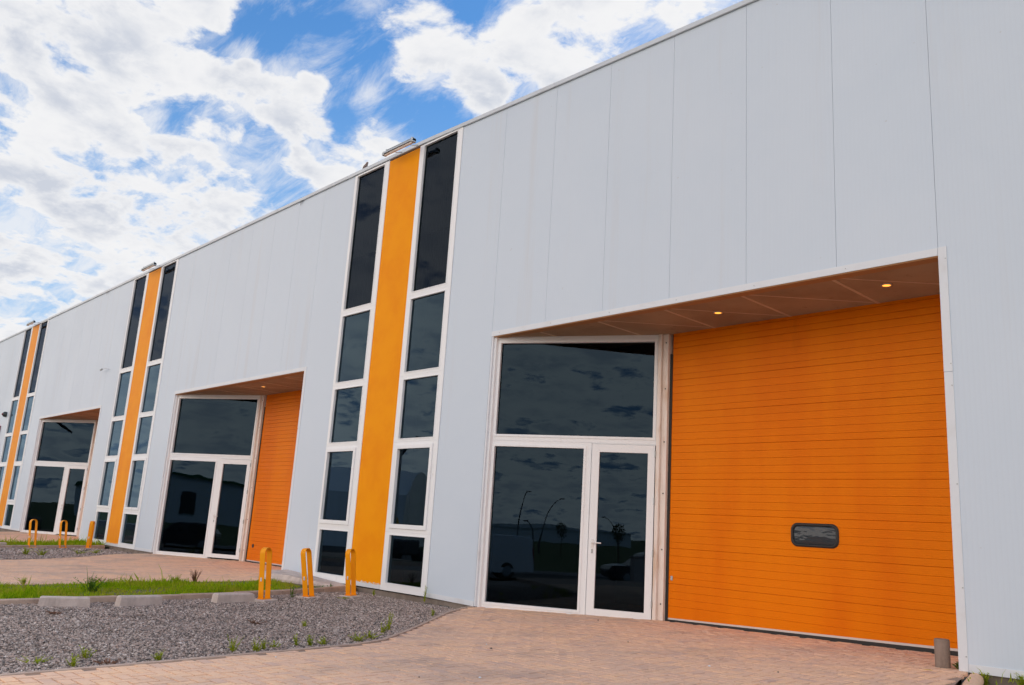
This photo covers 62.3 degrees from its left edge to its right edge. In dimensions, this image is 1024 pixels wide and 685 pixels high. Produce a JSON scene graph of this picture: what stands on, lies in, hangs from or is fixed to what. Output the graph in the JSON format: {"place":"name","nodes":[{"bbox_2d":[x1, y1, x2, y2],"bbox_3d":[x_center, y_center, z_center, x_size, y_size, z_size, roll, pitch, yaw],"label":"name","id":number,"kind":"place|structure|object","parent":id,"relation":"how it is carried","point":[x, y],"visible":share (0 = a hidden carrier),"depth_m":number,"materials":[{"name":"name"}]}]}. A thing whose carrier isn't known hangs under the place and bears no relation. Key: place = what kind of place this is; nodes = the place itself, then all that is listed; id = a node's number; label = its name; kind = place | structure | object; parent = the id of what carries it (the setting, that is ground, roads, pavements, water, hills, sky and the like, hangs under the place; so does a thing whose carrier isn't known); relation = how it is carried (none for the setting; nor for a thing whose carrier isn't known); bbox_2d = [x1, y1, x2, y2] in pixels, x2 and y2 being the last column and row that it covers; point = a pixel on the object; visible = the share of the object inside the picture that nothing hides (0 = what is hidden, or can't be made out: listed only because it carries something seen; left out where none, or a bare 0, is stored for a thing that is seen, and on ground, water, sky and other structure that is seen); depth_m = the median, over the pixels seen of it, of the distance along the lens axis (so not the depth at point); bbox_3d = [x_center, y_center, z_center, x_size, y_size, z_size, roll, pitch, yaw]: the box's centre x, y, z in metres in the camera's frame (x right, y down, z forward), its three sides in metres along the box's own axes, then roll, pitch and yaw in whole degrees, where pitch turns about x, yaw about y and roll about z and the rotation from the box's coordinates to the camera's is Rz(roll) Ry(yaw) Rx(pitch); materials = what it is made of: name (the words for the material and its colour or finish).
{"place":"outdoors","nodes":[
{"label":"outdoors","id":0,"kind":"place"},
{"bbox_2d":[0,532,78,542],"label":"paved driveway","id":1,"kind":"structure","parent":0,"point":[20,535],"depth_m":28.94,"materials":[{"name":"brick"}]},
{"bbox_2d":[0,547,131,558],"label":"gravel","id":2,"kind":"structure","parent":0,"point":[13,553],"depth_m":21.21,"materials":[{"name":"grey gravel"}]},
{"bbox_2d":[21,546,30,553],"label":"weed","id":3,"kind":"object","parent":2,"relation":"on","point":[25,552],"visible":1,"depth_m":20.11,"materials":[{"name":"green plant"}]},
{"bbox_2d":[35,548,47,554],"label":"weed","id":4,"kind":"object","parent":2,"relation":"on","point":[42,553],"visible":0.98,"depth_m":20.10,"materials":[{"name":"green plant"}]},
{"bbox_2d":[0,554,280,584],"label":"paved driveway","id":5,"kind":"structure","parent":0,"point":[64,570],"depth_m":17.14,"materials":[{"name":"brick"}]},
{"bbox_2d":[0,566,320,598],"bbox_3d":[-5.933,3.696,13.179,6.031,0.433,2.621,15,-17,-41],"label":"grass","id":6,"kind":"structure","parent":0,"point":[8,591],"depth_m":13.33,"materials":[{"name":"green plant"}]},
{"bbox_2d":[14,577,26,583],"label":"weed","id":7,"kind":"object","parent":6,"relation":"on","point":[23,580],"visible":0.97,"depth_m":13.24,"materials":[{"name":"green plant"}]},
{"bbox_2d":[73,576,113,591],"bbox_3d":[-6.279,3.616,12.702,0.443,0.233,0.382,0,-13,17],"label":"weed","id":8,"kind":"object","parent":6,"relation":"on","point":[90,586],"visible":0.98,"depth_m":12.61,"materials":[{"name":"green plant"}]},
{"bbox_2d":[190,568,202,581],"bbox_3d":[-5.600,4.112,14.957,0.240,0.239,0.210,7,-13,-14],"label":"dry weed","id":9,"kind":"object","parent":6,"relation":"on","point":[194,577],"visible":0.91,"depth_m":14.96,"materials":[{"name":"brown plant"}]},
{"bbox_2d":[0,591,456,673],"bbox_3d":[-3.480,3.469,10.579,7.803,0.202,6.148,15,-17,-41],"label":"gravel","id":10,"kind":"structure","parent":0,"point":[319,616],"depth_m":9.59,"materials":[{"name":"grey gravel"}]},
{"bbox_2d":[16,655,52,663],"bbox_3d":[-3.890,2.588,6.891,0.280,0.087,0.177,1,-13,12],"label":"weed","id":11,"kind":"object","parent":10,"relation":"on","point":[38,660],"visible":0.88,"depth_m":6.90,"materials":[{"name":"green plant"}]},
{"bbox_2d":[37,596,89,611],"bbox_3d":[-5.806,3.394,10.974,0.616,0.194,0.171,10,-14,-27],"label":"wheel stop","id":12,"kind":"object","parent":10,"relation":"on","point":[67,601],"visible":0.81,"depth_m":10.92,"materials":[{"name":"concrete"}]},
{"bbox_2d":[66,653,80,666],"bbox_3d":[-3.515,2.565,6.822,0.120,0.125,0.153,0,-13,14],"label":"weed","id":13,"kind":"object","parent":10,"relation":"on","point":[73,662],"visible":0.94,"depth_m":6.81,"materials":[{"name":"green plant"}]},
{"bbox_2d":[79,645,96,657],"bbox_3d":[-3.650,2.662,7.256,0.150,0.114,0.113,7,-13,-15],"label":"weed","id":14,"kind":"object","parent":10,"relation":"on","point":[83,654],"visible":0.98,"depth_m":7.27,"materials":[{"name":"green plant"}]},
{"bbox_2d":[93,658,119,663],"bbox_3d":[-3.338,2.640,6.982,0.230,0.063,0.150,8,-13,-18],"label":"weed","id":15,"kind":"object","parent":10,"relation":"on","point":[109,661],"visible":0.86,"depth_m":6.99,"materials":[{"name":"grey gravel"}]},
{"bbox_2d":[114,595,161,610],"bbox_3d":[-5.074,3.541,11.516,0.171,0.194,0.595,-8,-17,43],"label":"wheel stop","id":16,"kind":"object","parent":10,"relation":"on","point":[132,600],"visible":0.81,"depth_m":11.44,"materials":[{"name":"concrete"}]},
{"bbox_2d":[151,650,163,660],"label":"weed","id":17,"kind":"object","parent":10,"relation":"on","point":[158,657],"visible":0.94,"depth_m":7.29,"materials":[{"name":"green plant"}]},
{"bbox_2d":[211,592,253,606],"bbox_3d":[-4.091,3.776,12.417,0.171,0.194,0.634,-7,-16,40],"label":"wheel stop","id":18,"kind":"object","parent":10,"relation":"on","point":[231,597],"visible":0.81,"depth_m":12.33,"materials":[{"name":"concrete"}]},
{"bbox_2d":[227,634,243,651],"bbox_3d":[-2.578,2.815,7.903,0.143,0.168,0.151,15,-17,-41],"label":"weed","id":19,"kind":"object","parent":10,"relation":"on","point":[232,649],"visible":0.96,"depth_m":7.91,"materials":[{"name":"green plant"}]},
{"bbox_2d":[245,618,265,624],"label":"weed","id":20,"kind":"object","parent":10,"relation":"on","point":[254,622],"visible":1,"depth_m":10.16,"materials":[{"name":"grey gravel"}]},
{"bbox_2d":[251,638,261,651],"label":"weed","id":21,"kind":"object","parent":10,"relation":"on","point":[255,648],"visible":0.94,"depth_m":7.92,"materials":[{"name":"green plant"}]},
{"bbox_2d":[258,636,266,649],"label":"weed","id":22,"kind":"object","parent":10,"relation":"on","point":[264,646],"visible":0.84,"depth_m":8.06,"materials":[{"name":"green plant"}]},
{"bbox_2d":[254,547,277,601],"bbox_3d":[-3.709,3.546,12.801,0.270,0.869,0.342,-1,-13,20],"label":"bicycle hoop","id":23,"kind":"object","parent":10,"relation":"on","point":[260,598],"visible":0.92,"depth_m":12.78,"materials":[{"name":"paint"}]},
{"bbox_2d":[268,640,280,646],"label":"weed","id":24,"kind":"object","parent":10,"relation":"on","point":[273,645],"visible":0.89,"depth_m":8.18,"materials":[{"name":"green plant"}]},
{"bbox_2d":[292,634,298,645],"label":"weed","id":25,"kind":"object","parent":10,"relation":"on","point":[295,641],"visible":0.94,"depth_m":8.42,"materials":[{"name":"green plant"}]},
{"bbox_2d":[296,548,320,598],"bbox_3d":[-3.229,3.742,13.575,0.283,0.864,0.342,-1,-13,20],"label":"bicycle hoop","id":26,"kind":"object","parent":10,"relation":"on","point":[304,551],"visible":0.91,"depth_m":13.55,"materials":[{"name":"paint"}]},
{"bbox_2d":[306,635,314,645],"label":"weed","id":27,"kind":"object","parent":10,"relation":"on","point":[309,641],"visible":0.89,"depth_m":8.40,"materials":[{"name":"green plant"}]},
{"bbox_2d":[316,636,328,644],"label":"weed","id":28,"kind":"object","parent":10,"relation":"on","point":[322,642],"visible":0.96,"depth_m":8.60,"materials":[{"name":"green plant"}]},
{"bbox_2d":[339,549,362,601],"bbox_3d":[-2.654,3.887,14.118,0.270,0.868,0.342,-1,-13,22],"label":"bicycle hoop","id":29,"kind":"object","parent":10,"relation":"on","point":[351,590],"visible":0.91,"depth_m":14.10,"materials":[{"name":"paint"}]},
{"bbox_2d":[347,634,368,641],"bbox_3d":[-1.625,3.125,8.960,0.218,0.090,0.282,15,-17,-41],"label":"weed","id":30,"kind":"object","parent":10,"relation":"on","point":[359,638],"visible":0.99,"depth_m":8.95,"materials":[{"name":"green plant"}]},
{"bbox_2d":[364,631,383,638],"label":"weed","id":31,"kind":"object","parent":10,"relation":"on","point":[369,635],"visible":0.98,"depth_m":9.20,"materials":[{"name":"green plant"}]},
{"bbox_2d":[380,622,388,632],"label":"weed","id":32,"kind":"object","parent":10,"relation":"on","point":[383,629],"visible":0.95,"depth_m":9.66,"materials":[{"name":"green plant"}]},
{"bbox_2d":[385,612,392,629],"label":"weed","id":33,"kind":"object","parent":10,"relation":"on","point":[389,626],"visible":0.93,"depth_m":9.99,"materials":[{"name":"green plant"}]},
{"bbox_2d":[0,0,742,340],"label":"sky","id":34,"kind":"structure","parent":0,"point":[135,134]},
{"bbox_2d":[0,607,967,684],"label":"paved driveway","id":35,"kind":"structure","parent":0,"point":[534,648],"depth_m":7.85,"materials":[{"name":"brick"}]},
{"bbox_2d":[26,608,963,684],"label":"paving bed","id":36,"kind":"object","parent":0,"point":[956,679],"visible":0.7,"depth_m":7.62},
{"bbox_3d":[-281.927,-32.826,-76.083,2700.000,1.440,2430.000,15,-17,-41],"label":"ground","id":37,"kind":"structure","parent":0,"visible":0},
{"bbox_2d":[0,545,104,548],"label":"gravel kerb","id":38,"kind":"structure","parent":37,"relation":"on","point":[67,546],"depth_m":23.39,"materials":[{"name":"concrete"}]},
{"bbox_2d":[0,553,149,559],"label":"paving edging","id":39,"kind":"object","parent":37,"relation":"on","point":[81,556],"visible":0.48,"depth_m":20.05,"materials":[{"name":"concrete"}]},
{"bbox_2d":[0,585,345,609],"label":"gravel kerb","id":40,"kind":"structure","parent":37,"relation":"on","point":[112,598],"depth_m":12.48,"materials":[{"name":"concrete"}]},
{"bbox_2d":[0,606,473,675],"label":"paving edging","id":41,"kind":"object","parent":37,"relation":"on","point":[218,656],"visible":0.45,"depth_m":7.42,"materials":[{"name":"concrete"}]},
{"bbox_2d":[264,570,344,586],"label":"concrete slab","id":42,"kind":"structure","parent":37,"relation":"on","point":[289,576],"depth_m":15.90,"materials":[{"name":"grey concrete"}]},
{"bbox_2d":[0,0,1023,684],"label":"warehouse","id":43,"kind":"structure","parent":37,"relation":"on","point":[504,356],"depth_m":12.60,"materials":[{"name":"grey metal"}]},
{"bbox_2d":[0,463,7,500],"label":"window","id":44,"kind":"structure","parent":43,"relation":"in","point":[3,467],"depth_m":35.10,"materials":[{"name":"paint"}]},
{"bbox_2d":[0,434,12,463],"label":"window","id":45,"kind":"structure","parent":43,"relation":"in","point":[8,438],"depth_m":35.70,"materials":[{"name":"glass"}]},
{"bbox_2d":[2,503,14,528],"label":"window","id":46,"kind":"structure","parent":43,"relation":"in","point":[9,510],"depth_m":33.41,"materials":[{"name":"glass"}]},
{"bbox_2d":[5,398,19,434],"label":"window","id":47,"kind":"structure","parent":43,"relation":"in","point":[15,402],"depth_m":36.01,"materials":[{"name":"glass"}]},
{"bbox_2d":[7,463,22,502],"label":"window","id":48,"kind":"structure","parent":43,"relation":"in","point":[17,467],"depth_m":33.70,"materials":[{"name":"glass"}]},
{"bbox_2d":[14,432,28,462],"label":"window","id":49,"kind":"structure","parent":43,"relation":"in","point":[22,441],"depth_m":34.02,"materials":[{"name":"glass"}]},
{"bbox_2d":[12,327,32,398],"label":"window","id":50,"kind":"structure","parent":43,"relation":"in","point":[28,333],"depth_m":36.51,"materials":[{"name":"glass"}]},
{"bbox_2d":[20,394,35,432],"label":"window","id":51,"kind":"structure","parent":43,"relation":"in","point":[29,403],"depth_m":34.32,"materials":[{"name":"glass"}]},
{"bbox_2d":[26,320,38,325],"bbox_3d":[-20.176,-0.801,35.682,0.286,0.132,1.026,15,-17,-41],"label":"floodlight","id":52,"kind":"object","parent":43,"relation":"attached to","point":[31,322],"visible":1,"depth_m":35.56,"materials":[{"name":"grey metal"}]},
{"bbox_2d":[27,319,49,395],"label":"window","id":53,"kind":"structure","parent":43,"relation":"in","point":[38,355],"depth_m":34.82,"materials":[{"name":"glass"}]},
{"bbox_2d":[22,463,67,534],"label":"entrance window","id":54,"kind":"structure","parent":43,"relation":"in","point":[48,480],"depth_m":31.99,"materials":[{"name":"glass"}]},
{"bbox_2d":[35,419,95,465],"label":"entrance window","id":55,"kind":"structure","parent":43,"relation":"in","point":[65,442],"depth_m":32.28,"materials":[{"name":"glass"}]},
{"bbox_2d":[56,465,87,534],"bbox_3d":[-16.371,5.855,31.501,0.937,2.529,0.478,-7,-16,40],"label":"glass door","id":56,"kind":"structure","parent":43,"relation":"in","point":[75,479],"depth_m":31.53,"materials":[{"name":"paint"}]},
{"bbox_2d":[92,510,110,544],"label":"window","id":57,"kind":"structure","parent":43,"relation":"in","point":[102,517],"depth_m":25.65,"materials":[{"name":"glass"}]},
{"bbox_2d":[96,457,119,510],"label":"window","id":58,"kind":"structure","parent":43,"relation":"in","point":[110,467],"depth_m":25.94,"materials":[{"name":"glass"}]},
{"bbox_2d":[105,417,125,457],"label":"window","id":59,"kind":"structure","parent":43,"relation":"in","point":[116,431],"depth_m":26.25,"materials":[{"name":"glass"}]},
{"bbox_2d":[111,368,133,418],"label":"window","id":60,"kind":"structure","parent":43,"relation":"in","point":[124,382],"depth_m":26.55,"materials":[{"name":"glass"}]},
{"bbox_2d":[118,512,139,548],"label":"window","id":61,"kind":"structure","parent":43,"relation":"in","point":[130,520],"depth_m":23.98,"materials":[{"name":"glass"}]},
{"bbox_2d":[119,273,148,371],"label":"window","id":62,"kind":"structure","parent":43,"relation":"in","point":[133,327],"depth_m":27.06,"materials":[{"name":"glass"}]},
{"bbox_2d":[123,456,148,512],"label":"window","id":63,"kind":"structure","parent":43,"relation":"in","point":[138,467],"depth_m":24.26,"materials":[{"name":"glass"}]},
{"bbox_2d":[132,413,155,456],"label":"window","id":64,"kind":"structure","parent":43,"relation":"in","point":[145,423],"depth_m":24.57,"materials":[{"name":"glass"}]},
{"bbox_2d":[141,262,159,270],"bbox_3d":[-11.176,-2.330,26.265,0.286,0.132,1.026,15,-17,-41],"label":"floodlight","id":65,"kind":"object","parent":43,"relation":"attached to","point":[153,264],"visible":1,"depth_m":26.15,"materials":[{"name":"grey metal"}]},
{"bbox_2d":[138,360,163,414],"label":"window","id":66,"kind":"structure","parent":43,"relation":"in","point":[153,372],"depth_m":24.87,"materials":[{"name":"glass"}]},
{"bbox_2d":[146,259,178,364],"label":"window","id":67,"kind":"structure","parent":43,"relation":"in","point":[157,346],"depth_m":25.38,"materials":[{"name":"glass"}]},
{"bbox_2d":[155,456,219,557],"bbox_3d":[-8.613,4.409,22.544,0.803,2.680,1.537,16,-18,-44],"label":"entrance window","id":68,"kind":"structure","parent":43,"relation":"in","point":[191,482],"depth_m":22.55,"materials":[{"name":"glass"}]},
{"bbox_2d":[170,395,259,459],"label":"entrance window","id":69,"kind":"structure","parent":43,"relation":"in","point":[206,426],"depth_m":22.85,"materials":[{"name":"glass"}]},
{"bbox_2d":[207,459,251,559],"bbox_3d":[-7.371,4.326,22.084,0.937,2.529,0.478,-7,-16,40],"label":"glass door","id":70,"kind":"structure","parent":43,"relation":"in","point":[227,523],"depth_m":22.10,"materials":[{"name":"paint"}]},
{"bbox_2d":[245,390,301,566],"bbox_3d":[-5.133,3.256,20.461,0.054,4.406,4.439,15,-17,-41],"label":"garage door","id":71,"kind":"structure","parent":43,"relation":"in","point":[271,496],"depth_m":21.36,"materials":[{"name":"orange metal"}]},
{"bbox_2d":[313,526,353,583],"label":"window","id":72,"kind":"structure","parent":43,"relation":"in","point":[332,543],"depth_m":16.24,"materials":[{"name":"paint"}]},
{"bbox_2d":[318,444,361,528],"bbox_3d":[-3.327,2.794,16.483,0.122,1.585,1.275,15,-17,-41],"label":"window","id":73,"kind":"structure","parent":43,"relation":"in","point":[338,500],"depth_m":16.49,"materials":[{"name":"glass"}]},
{"bbox_2d":[326,382,367,445],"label":"window","id":74,"kind":"structure","parent":43,"relation":"in","point":[348,402],"depth_m":16.80,"materials":[{"name":"glass"}]},
{"bbox_2d":[333,305,375,386],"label":"window","id":75,"kind":"structure","parent":43,"relation":"in","point":[355,336],"depth_m":17.10,"materials":[{"name":"glass"}]},
{"bbox_2d":[341,161,390,313],"bbox_3d":[-3.012,-2.162,17.589,0.110,3.085,1.275,15,-17,-41],"label":"window","id":76,"kind":"structure","parent":43,"relation":"in","point":[361,279],"depth_m":17.60,"materials":[{"name":"glass"}]},
{"bbox_2d":[382,137,416,156],"bbox_3d":[-2.176,-3.860,16.848,0.286,0.132,1.026,15,-17,-41],"label":"floodlight","id":77,"kind":"object","parent":43,"relation":"attached to","point":[402,145],"visible":1,"depth_m":16.75,"materials":[{"name":"grey metal"}]},
{"bbox_2d":[380,531,430,595],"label":"window","id":78,"kind":"structure","parent":43,"relation":"in","point":[405,564],"depth_m":14.53,"materials":[{"name":"paint"}]},
{"bbox_2d":[385,440,438,534],"bbox_3d":[-1.731,2.523,14.812,0.122,1.585,1.306,15,-17,-41],"label":"window","id":79,"kind":"structure","parent":43,"relation":"in","point":[414,463],"depth_m":14.81,"materials":[{"name":"glass"}]},
{"bbox_2d":[394,370,443,441],"bbox_3d":[-1.641,1.160,15.120,0.110,1.211,1.306,15,-17,-41],"label":"window","id":80,"kind":"structure","parent":43,"relation":"in","point":[419,400],"depth_m":15.12,"materials":[{"name":"glass"}]},
{"bbox_2d":[399,286,450,376],"bbox_3d":[-1.556,-0.181,15.418,0.110,1.536,1.306,15,-17,-41],"label":"window","id":81,"kind":"structure","parent":43,"relation":"in","point":[424,343],"depth_m":15.41,"materials":[{"name":"glass"}]},
{"bbox_2d":[407,127,463,296],"bbox_3d":[-1.415,-2.434,15.919,0.110,3.085,1.306,15,-17,-41],"label":"window","id":82,"kind":"structure","parent":43,"relation":"in","point":[436,203],"depth_m":15.92,"materials":[{"name":"glass"}]},
{"bbox_2d":[481,440,591,614],"bbox_3d":[0.387,2.880,13.126,0.803,2.680,1.537,16,-18,-44],"label":"entrance window","id":83,"kind":"structure","parent":43,"relation":"in","point":[536,548],"depth_m":13.12,"materials":[{"name":"glass"}]},
{"bbox_2d":[493,335,658,444],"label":"entrance window","id":84,"kind":"structure","parent":43,"relation":"in","point":[583,389],"depth_m":13.42,"materials":[{"name":"glass"}]},
{"bbox_2d":[586,444,655,619],"bbox_3d":[1.630,2.796,12.666,0.942,2.529,0.478,-7,-16,40],"label":"glass door","id":85,"kind":"structure","parent":43,"relation":"in","point":[622,494],"depth_m":12.67,"materials":[{"name":"paint"}]},
{"bbox_2d":[665,294,957,655],"bbox_3d":[3.862,1.701,11.044,0.070,4.356,4.439,15,-17,-41],"label":"garage door","id":86,"kind":"structure","parent":43,"relation":"in","point":[808,496],"depth_m":10.95,"materials":[{"name":"orange metal"}]},
{"bbox_2d":[880,283,892,286],"bbox_3d":[4.438,-0.677,10.029,0.140,0.009,0.140,15,-17,-41],"label":"downlight","id":87,"kind":"object","parent":43,"relation":"attached to","point":[886,285],"visible":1,"depth_m":10.02,"materials":[{"name":"yellow"}]},
{"bbox_2d":[934,638,950,668],"bbox_3d":[4.196,3.077,8.248,0.139,0.360,0.139,15,-17,-41],"label":"bollard","id":88,"kind":"object","parent":37,"relation":"on","point":[942,652],"visible":0.81,"depth_m":8.21,"materials":[{"name":"concrete"}]},
{"bbox_2d":[962,673,983,684],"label":"paving edging","id":89,"kind":"object","parent":37,"relation":"on","point":[976,679],"visible":1,"depth_m":7.60,"materials":[{"name":"concrete"}]},
{"bbox_2d":[979,672,989,684],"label":"weed","id":90,"kind":"object","parent":37,"relation":"on","point":[986,679],"visible":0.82,"depth_m":7.84,"materials":[{"name":"green plant"}]},
{"bbox_2d":[966,669,1018,684],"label":"grass","id":91,"kind":"structure","parent":37,"relation":"on","point":[1010,679],"depth_m":7.52,"materials":[{"name":"green plant"}]},
{"bbox_2d":[1016,672,1023,684],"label":"weed","id":92,"kind":"object","parent":37,"relation":"on","point":[1021,681],"visible":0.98,"depth_m":7.62,"materials":[{"name":"green plant"}]},
{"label":"lawn bed","id":93,"kind":"structure","parent":0,"visible":0},
{"bbox_2d":[0,534,104,544],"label":"grass","id":94,"kind":"structure","parent":93,"relation":"on","point":[54,542],"depth_m":24.45,"materials":[{"name":"green plant"}]},
{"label":"gravel bed","id":95,"kind":"structure","parent":0,"visible":0},
{"bbox_2d":[28,519,37,547],"bbox_3d":[-12.985,5.242,22.989,0.270,0.868,0.342,-4,-14,29],"label":"bicycle hoop","id":96,"kind":"object","parent":95,"relation":"on","point":[29,534],"visible":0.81,"depth_m":22.99,"materials":[{"name":"paint"}]},
{"bbox_2d":[58,520,67,547],"bbox_3d":[-12.508,5.409,23.643,0.270,0.868,0.342,-4,-14,29],"label":"bicycle hoop","id":97,"kind":"object","parent":95,"relation":"on","point":[60,531],"visible":0.74,"depth_m":23.64,"materials":[{"name":"paint"}]},
{"bbox_2d":[85,521,94,547],"bbox_3d":[-12.084,5.556,24.251,0.270,0.868,0.342,5,-13,-7],"label":"bicycle hoop","id":98,"kind":"object","parent":95,"relation":"on","point":[90,533],"visible":0.81,"depth_m":24.22,"materials":[{"name":"paint"}]}
]}

